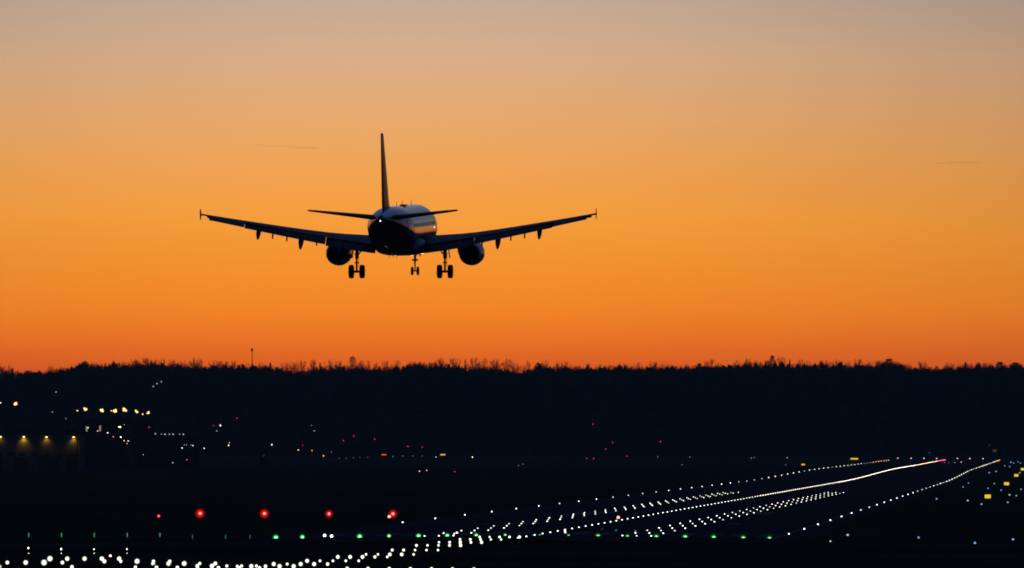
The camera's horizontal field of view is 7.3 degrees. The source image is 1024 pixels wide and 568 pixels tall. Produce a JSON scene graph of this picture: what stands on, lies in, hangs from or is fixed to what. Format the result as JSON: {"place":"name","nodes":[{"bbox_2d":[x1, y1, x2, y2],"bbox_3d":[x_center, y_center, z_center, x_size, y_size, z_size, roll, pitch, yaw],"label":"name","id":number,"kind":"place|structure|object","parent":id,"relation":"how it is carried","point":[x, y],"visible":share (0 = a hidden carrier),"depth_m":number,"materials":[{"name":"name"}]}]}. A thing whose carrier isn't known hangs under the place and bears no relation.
{"place":"outdoors","nodes":[
{"label":"outdoors","id":0,"kind":"place"},
{"bbox_2d":[132,420,156,468],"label":"building","id":1,"kind":"structure","parent":0,"point":[152,429],"depth_m":3199.34,"materials":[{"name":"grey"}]},
{"bbox_2d":[155,433,155,469],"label":"field lamp","id":2,"kind":"object","parent":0,"point":[155,451],"visible":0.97,"depth_m":3107.50,"materials":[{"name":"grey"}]},
{"bbox_2d":[151,433,200,469],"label":"building","id":3,"kind":"structure","parent":0,"point":[170,450],"depth_m":3149.29,"materials":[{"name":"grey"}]},
{"bbox_2d":[220,425,220,460],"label":"field lamp","id":4,"kind":"object","parent":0,"point":[220,442],"visible":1,"depth_m":4499.09,"materials":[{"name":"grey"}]},
{"bbox_2d":[260,444,266,466],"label":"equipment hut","id":5,"kind":"object","parent":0,"point":[263,457],"visible":1,"depth_m":3499.20,"materials":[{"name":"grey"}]},
{"bbox_2d":[200,133,596,277],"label":"airliner","id":6,"kind":"object","parent":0,"point":[404,230],"visible":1,"depth_m":691.52,"materials":[{"name":"black metal"}]},
{"bbox_2d":[0,457,1023,567],"bbox_3d":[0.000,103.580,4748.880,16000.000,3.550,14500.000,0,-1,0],"label":"ground","id":7,"kind":"structure","parent":0,"point":[232,497],"depth_m":1359.87,"materials":[{"name":"black plant"}]},
{"bbox_2d":[14,402,16,470],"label":"floodlight mast","id":8,"kind":"object","parent":7,"relation":"on","point":[15,403],"visible":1,"depth_m":2999.26,"materials":[{"name":"grey metal"}]},
{"bbox_2d":[0,429,42,470],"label":"building","id":9,"kind":"structure","parent":7,"relation":"on","point":[28,452],"depth_m":3019.35,"materials":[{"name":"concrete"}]},
{"bbox_2d":[41,559,46,567],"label":"approach light","id":10,"kind":"object","parent":7,"relation":"on","point":[44,562],"visible":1,"depth_m":497.65,"materials":[{"name":"grey glass"}]},
{"bbox_2d":[47,556,52,567],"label":"approach light","id":11,"kind":"object","parent":7,"relation":"on","point":[49,558],"visible":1,"depth_m":527.66,"materials":[{"name":"grey glass"}]},
{"bbox_2d":[39,430,84,470],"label":"building","id":12,"kind":"structure","parent":7,"relation":"on","point":[58,451],"depth_m":3023.36,"materials":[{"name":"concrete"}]},
{"bbox_2d":[76,410,77,470],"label":"floodlight mast","id":13,"kind":"object","parent":7,"relation":"on","point":[77,440],"visible":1,"depth_m":2999.27,"materials":[{"name":"grey metal"}]},
{"bbox_2d":[83,407,87,470],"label":"floodlight mast","id":14,"kind":"object","parent":7,"relation":"on","point":[85,409],"visible":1,"depth_m":2999.24,"materials":[{"name":"grey metal"}]},
{"bbox_2d":[100,408,103,470],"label":"floodlight mast","id":15,"kind":"object","parent":7,"relation":"on","point":[101,409],"visible":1,"depth_m":2999.25,"materials":[{"name":"grey metal"}]},
{"bbox_2d":[81,415,132,469],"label":"building","id":16,"kind":"structure","parent":7,"relation":"on","point":[93,443],"depth_m":3109.39,"materials":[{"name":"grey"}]},
{"bbox_2d":[111,410,111,470],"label":"floodlight mast","id":17,"kind":"object","parent":7,"relation":"on","point":[111,440],"visible":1,"depth_m":2999.25,"materials":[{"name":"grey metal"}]},
{"bbox_2d":[113,409,116,470],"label":"floodlight mast","id":18,"kind":"object","parent":7,"relation":"on","point":[114,410],"visible":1,"depth_m":2999.19,"materials":[{"name":"grey metal"}]},
{"bbox_2d":[123,408,126,470],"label":"floodlight mast","id":19,"kind":"object","parent":7,"relation":"on","point":[124,409],"visible":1,"depth_m":2999.23,"materials":[{"name":"grey metal"}]},
{"bbox_2d":[135,410,137,470],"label":"floodlight mast","id":20,"kind":"object","parent":7,"relation":"on","point":[136,411],"visible":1,"depth_m":2999.24,"materials":[{"name":"grey metal"}]},
{"bbox_2d":[142,413,142,470],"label":"floodlight mast","id":21,"kind":"object","parent":7,"relation":"on","point":[142,441],"visible":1,"depth_m":2999.24,"materials":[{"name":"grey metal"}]},
{"bbox_2d":[147,411,149,470],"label":"floodlight mast","id":22,"kind":"object","parent":7,"relation":"on","point":[148,412],"visible":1,"depth_m":2999.22,"materials":[{"name":"grey metal"}]},
{"bbox_2d":[195,508,204,518],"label":"glide slope light","id":23,"kind":"object","parent":7,"relation":"on","point":[199,512],"visible":1,"depth_m":1239.29,"materials":[{"name":"red glass"}]},
{"bbox_2d":[259,509,268,518],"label":"glide slope light","id":24,"kind":"object","parent":7,"relation":"on","point":[264,513],"visible":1,"depth_m":1239.29,"materials":[{"name":"red glass"}]},
{"bbox_2d":[325,510,332,518],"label":"glide slope light","id":25,"kind":"object","parent":7,"relation":"on","point":[328,513],"visible":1,"depth_m":1239.31,"materials":[{"name":"red glass"}]},
{"bbox_2d":[388,509,396,518],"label":"glide slope light","id":26,"kind":"object","parent":7,"relation":"on","point":[392,513],"visible":0.94,"depth_m":1239.30,"materials":[{"name":"red glass"}]},
{"bbox_2d":[233,460,1005,542],"bbox_3d":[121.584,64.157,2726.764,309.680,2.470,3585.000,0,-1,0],"label":"runway","id":27,"kind":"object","parent":7,"relation":"on","point":[859,493],"visible":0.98,"depth_m":1333.93,"materials":[{"name":"black asphalt"}]},
{"bbox_2d":[306,461,995,537],"bbox_3d":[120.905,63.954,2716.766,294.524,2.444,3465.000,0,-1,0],"label":"runway lights","id":28,"kind":"object","parent":27,"relation":"on","point":[688,534],"visible":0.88,"depth_m":1155.34,"materials":[{"name":"glass"}]},
{"bbox_2d":[984,494,990,501],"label":"taxiway sign","id":29,"kind":"object","parent":7,"relation":"on","point":[987,496],"visible":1,"depth_m":1617.16,"materials":[{"name":"yellow metal"}]},
{"bbox_2d":[0,0,1023,373],"label":"sky","id":30,"kind":"structure","parent":0,"point":[813,181],"materials":[{"name":"orange"}]},
{"bbox_2d":[119,390,1023,456],"bbox_3d":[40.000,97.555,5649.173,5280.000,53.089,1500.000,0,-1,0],"label":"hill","id":31,"kind":"structure","parent":0,"point":[582,453],"depth_m":4985.83,"materials":[{"name":"black"}]},
{"bbox_2d":[0,366,14,378],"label":"bare tree","id":32,"kind":"object","parent":31,"relation":"on","point":[2,370],"visible":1,"depth_m":5235.76,"materials":[{"name":"brown plant"}]},
{"bbox_2d":[47,367,55,376],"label":"bare tree","id":33,"kind":"object","parent":31,"relation":"on","point":[50,372],"visible":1,"depth_m":5231.20,"materials":[{"name":"brown plant"}]},
{"bbox_2d":[51,367,69,376],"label":"bare tree","id":34,"kind":"object","parent":31,"relation":"on","point":[57,373],"visible":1,"depth_m":5231.17,"materials":[{"name":"brown plant"}]},
{"bbox_2d":[79,361,89,370],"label":"evergreen tree","id":35,"kind":"object","parent":31,"relation":"on","point":[84,364],"visible":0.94,"depth_m":5237.30,"materials":[{"name":"brown plant"}]},
{"bbox_2d":[107,361,121,370],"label":"bare tree","id":36,"kind":"object","parent":31,"relation":"on","point":[116,365],"visible":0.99,"depth_m":5239.74,"materials":[{"name":"brown plant"}]},
{"bbox_2d":[132,358,150,371],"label":"bare tree","id":37,"kind":"object","parent":31,"relation":"on","point":[136,362],"visible":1,"depth_m":5243.54,"materials":[{"name":"brown plant"}]},
{"bbox_2d":[147,360,160,370],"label":"bare tree","id":38,"kind":"object","parent":31,"relation":"on","point":[152,365],"visible":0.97,"depth_m":5233.30,"materials":[{"name":"brown plant"}]},
{"bbox_2d":[155,359,169,370],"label":"bare tree","id":39,"kind":"object","parent":31,"relation":"on","point":[159,365],"visible":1,"depth_m":5236.47,"materials":[{"name":"brown plant"}]},
{"bbox_2d":[166,360,175,373],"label":"bare tree","id":40,"kind":"object","parent":31,"relation":"on","point":[172,364],"visible":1,"depth_m":5234.05,"materials":[{"name":"brown plant"}]},
{"bbox_2d":[175,360,189,370],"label":"bare tree","id":41,"kind":"object","parent":31,"relation":"on","point":[184,365],"visible":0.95,"depth_m":5239.22,"materials":[{"name":"brown plant"}]},
{"bbox_2d":[189,357,202,369],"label":"bare tree","id":42,"kind":"object","parent":31,"relation":"on","point":[193,366],"visible":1,"depth_m":5239.21,"materials":[{"name":"brown plant"}]},
{"bbox_2d":[207,360,226,371],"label":"bare tree","id":43,"kind":"object","parent":31,"relation":"on","point":[216,365],"visible":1,"depth_m":5232.69,"materials":[{"name":"brown plant"}]},
{"bbox_2d":[219,361,230,370],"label":"bare tree","id":44,"kind":"object","parent":31,"relation":"on","point":[225,367],"visible":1,"depth_m":5241.14,"materials":[{"name":"brown plant"}]},
{"bbox_2d":[228,360,238,371],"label":"bare tree","id":45,"kind":"object","parent":31,"relation":"on","point":[232,366],"visible":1,"depth_m":5236.09,"materials":[{"name":"brown plant"}]},
{"bbox_2d":[251,349,252,371],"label":"radio mast","id":46,"kind":"object","parent":31,"relation":"on","point":[251,360],"visible":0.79,"depth_m":5239.61,"materials":[{"name":"black metal"}]},
{"bbox_2d":[280,361,288,370],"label":"bare tree","id":47,"kind":"object","parent":31,"relation":"on","point":[284,366],"visible":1,"depth_m":5234.90,"materials":[{"name":"brown plant"}]},
{"bbox_2d":[287,361,299,372],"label":"bare tree","id":48,"kind":"object","parent":31,"relation":"on","point":[292,369],"visible":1,"depth_m":5239.34,"materials":[{"name":"brown plant"}]},
{"bbox_2d":[295,361,308,374],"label":"bare tree","id":49,"kind":"object","parent":31,"relation":"on","point":[301,369],"visible":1,"depth_m":5241.82,"materials":[{"name":"brown plant"}]},
{"bbox_2d":[306,360,317,372],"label":"bare tree","id":50,"kind":"object","parent":31,"relation":"on","point":[312,368],"visible":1,"depth_m":5244.69,"materials":[{"name":"brown plant"}]},
{"bbox_2d":[321,361,336,372],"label":"bare tree","id":51,"kind":"object","parent":31,"relation":"on","point":[329,366],"visible":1,"depth_m":5233.37,"materials":[{"name":"brown plant"}]},
{"bbox_2d":[332,361,343,373],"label":"bare tree","id":52,"kind":"object","parent":31,"relation":"on","point":[337,368],"visible":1,"depth_m":5231.14,"materials":[{"name":"brown plant"}]},
{"bbox_2d":[349,357,355,369],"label":"pine tree","id":53,"kind":"object","parent":31,"relation":"on","point":[352,363],"visible":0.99,"depth_m":5242.62,"materials":[{"name":"brown plant"}]},
{"bbox_2d":[356,361,366,370],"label":"bare tree","id":54,"kind":"object","parent":31,"relation":"on","point":[360,365],"visible":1,"depth_m":5243.40,"materials":[{"name":"brown plant"}]},
{"bbox_2d":[378,361,391,372],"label":"bare tree","id":55,"kind":"object","parent":31,"relation":"on","point":[386,370],"visible":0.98,"depth_m":5243.29,"materials":[{"name":"brown plant"}]},
{"bbox_2d":[390,359,401,371],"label":"bare tree","id":56,"kind":"object","parent":31,"relation":"on","point":[396,367],"visible":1,"depth_m":5238.57,"materials":[{"name":"brown plant"}]},
{"bbox_2d":[406,361,416,370],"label":"bare tree","id":57,"kind":"object","parent":31,"relation":"on","point":[411,367],"visible":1,"depth_m":5232.83,"materials":[{"name":"brown plant"}]},
{"bbox_2d":[433,358,448,371],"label":"bare tree","id":58,"kind":"object","parent":31,"relation":"on","point":[440,363],"visible":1,"depth_m":5242.19,"materials":[{"name":"brown plant"}]},
{"bbox_2d":[445,358,464,371],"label":"bare tree","id":59,"kind":"object","parent":31,"relation":"on","point":[455,365],"visible":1,"depth_m":5236.19,"materials":[{"name":"brown plant"}]},
{"bbox_2d":[466,357,482,373],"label":"bare tree","id":60,"kind":"object","parent":31,"relation":"on","point":[472,364],"visible":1,"depth_m":5233.98,"materials":[{"name":"brown plant"}]},
{"bbox_2d":[475,357,490,372],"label":"bare tree","id":61,"kind":"object","parent":31,"relation":"on","point":[480,370],"visible":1,"depth_m":5232.36,"materials":[{"name":"brown plant"}]},
{"bbox_2d":[489,359,501,372],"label":"bare tree","id":62,"kind":"object","parent":31,"relation":"on","point":[492,366],"visible":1,"depth_m":5233.64,"materials":[{"name":"brown plant"}]},
{"bbox_2d":[501,356,515,372],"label":"bare tree","id":63,"kind":"object","parent":31,"relation":"on","point":[509,365],"visible":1,"depth_m":5237.31,"materials":[{"name":"brown plant"}]},
{"bbox_2d":[0,360,1022,378],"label":"twig tops","id":64,"kind":"object","parent":31,"relation":"on","point":[879,363],"visible":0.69,"depth_m":5248.25,"materials":[{"name":"brown plant"}]},
{"bbox_2d":[0,361,1023,455],"bbox_3d":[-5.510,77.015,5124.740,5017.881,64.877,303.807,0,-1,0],"label":"forest","id":65,"kind":"object","parent":31,"relation":"on","point":[804,411],"visible":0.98,"depth_m":5098.35,"materials":[{"name":"black plant"}]},
{"bbox_2d":[512,364,518,374],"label":"bare tree","id":66,"kind":"object","parent":31,"relation":"on","point":[514,369],"visible":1,"depth_m":5232.77,"materials":[{"name":"brown plant"}]},
{"bbox_2d":[518,366,527,373],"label":"bare tree","id":67,"kind":"object","parent":31,"relation":"on","point":[523,370],"visible":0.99,"depth_m":5239.01,"materials":[{"name":"brown plant"}]},
{"bbox_2d":[535,363,541,370],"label":"evergreen tree","id":68,"kind":"object","parent":31,"relation":"on","point":[540,367],"visible":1,"depth_m":5234.97,"materials":[{"name":"brown plant"}]},
{"bbox_2d":[539,359,549,373],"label":"bare tree","id":69,"kind":"object","parent":31,"relation":"on","point":[546,366],"visible":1,"depth_m":5236.10,"materials":[{"name":"brown plant"}]},
{"bbox_2d":[555,362,562,373],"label":"bare tree","id":70,"kind":"object","parent":31,"relation":"on","point":[558,367],"visible":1,"depth_m":5245.22,"materials":[{"name":"brown plant"}]},
{"bbox_2d":[562,361,571,375],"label":"bare tree","id":71,"kind":"object","parent":31,"relation":"on","point":[568,370],"visible":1,"depth_m":5233.83,"materials":[{"name":"brown plant"}]},
{"bbox_2d":[630,363,641,372],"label":"bare tree","id":72,"kind":"object","parent":31,"relation":"on","point":[636,368],"visible":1,"depth_m":5245.77,"materials":[{"name":"brown plant"}]},
{"bbox_2d":[648,361,656,370],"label":"bare tree","id":73,"kind":"object","parent":31,"relation":"on","point":[654,367],"visible":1,"depth_m":5237.26,"materials":[{"name":"brown plant"}]},
{"bbox_2d":[703,359,718,369],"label":"bare tree","id":74,"kind":"object","parent":31,"relation":"on","point":[705,365],"visible":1,"depth_m":5237.26,"materials":[{"name":"brown plant"}]},
{"bbox_2d":[732,360,744,372],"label":"bare tree","id":75,"kind":"object","parent":31,"relation":"on","point":[737,367],"visible":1,"depth_m":5232.07,"materials":[{"name":"brown plant"}]},
{"bbox_2d":[769,356,775,368],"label":"evergreen tree","id":76,"kind":"object","parent":31,"relation":"on","point":[772,360],"visible":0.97,"depth_m":5231.71,"materials":[{"name":"brown plant"}]},
{"bbox_2d":[774,357,787,369],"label":"bare tree","id":77,"kind":"object","parent":31,"relation":"on","point":[779,365],"visible":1,"depth_m":5233.66,"materials":[{"name":"brown plant"}]},
{"bbox_2d":[819,360,828,368],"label":"bare tree","id":78,"kind":"object","parent":31,"relation":"on","point":[820,362],"visible":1,"depth_m":5235.86,"materials":[{"name":"brown plant"}]},
{"bbox_2d":[832,358,844,368],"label":"bare tree","id":79,"kind":"object","parent":31,"relation":"on","point":[837,365],"visible":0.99,"depth_m":5243.68,"materials":[{"name":"brown plant"}]},
{"bbox_2d":[851,358,863,369],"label":"bare tree","id":80,"kind":"object","parent":31,"relation":"on","point":[855,360],"visible":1,"depth_m":5232.76,"materials":[{"name":"brown plant"}]},
{"bbox_2d":[882,359,893,368],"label":"evergreen tree","id":81,"kind":"object","parent":31,"relation":"on","point":[890,361],"visible":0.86,"depth_m":5242.55,"materials":[{"name":"brown plant"}]},
{"bbox_2d":[918,361,928,369],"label":"bare tree","id":82,"kind":"object","parent":31,"relation":"on","point":[922,366],"visible":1,"depth_m":5238.71,"materials":[{"name":"brown plant"}]},
{"bbox_2d":[944,363,954,372],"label":"bare tree","id":83,"kind":"object","parent":31,"relation":"on","point":[949,370],"visible":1,"depth_m":5238.64,"materials":[{"name":"brown plant"}]},
{"bbox_2d":[995,362,1005,368],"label":"evergreen tree","id":84,"kind":"object","parent":31,"relation":"on","point":[998,364],"visible":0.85,"depth_m":5238.38,"materials":[{"name":"brown plant"}]},
{"bbox_2d":[1009,362,1020,368],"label":"evergreen tree","id":85,"kind":"object","parent":31,"relation":"on","point":[1016,364],"visible":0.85,"depth_m":5235.90,"materials":[{"name":"brown plant"}]},
{"bbox_2d":[816,484,1023,535],"bbox_3d":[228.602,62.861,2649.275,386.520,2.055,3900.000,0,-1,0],"label":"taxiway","id":86,"kind":"structure","parent":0,"point":[930,534],"depth_m":1029.05,"materials":[{"name":"black asphalt"}]},
{"bbox_2d":[990,443,998,459],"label":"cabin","id":87,"kind":"object","parent":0,"point":[994,452],"visible":0.9,"depth_m":4558.98,"materials":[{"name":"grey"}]}
]}

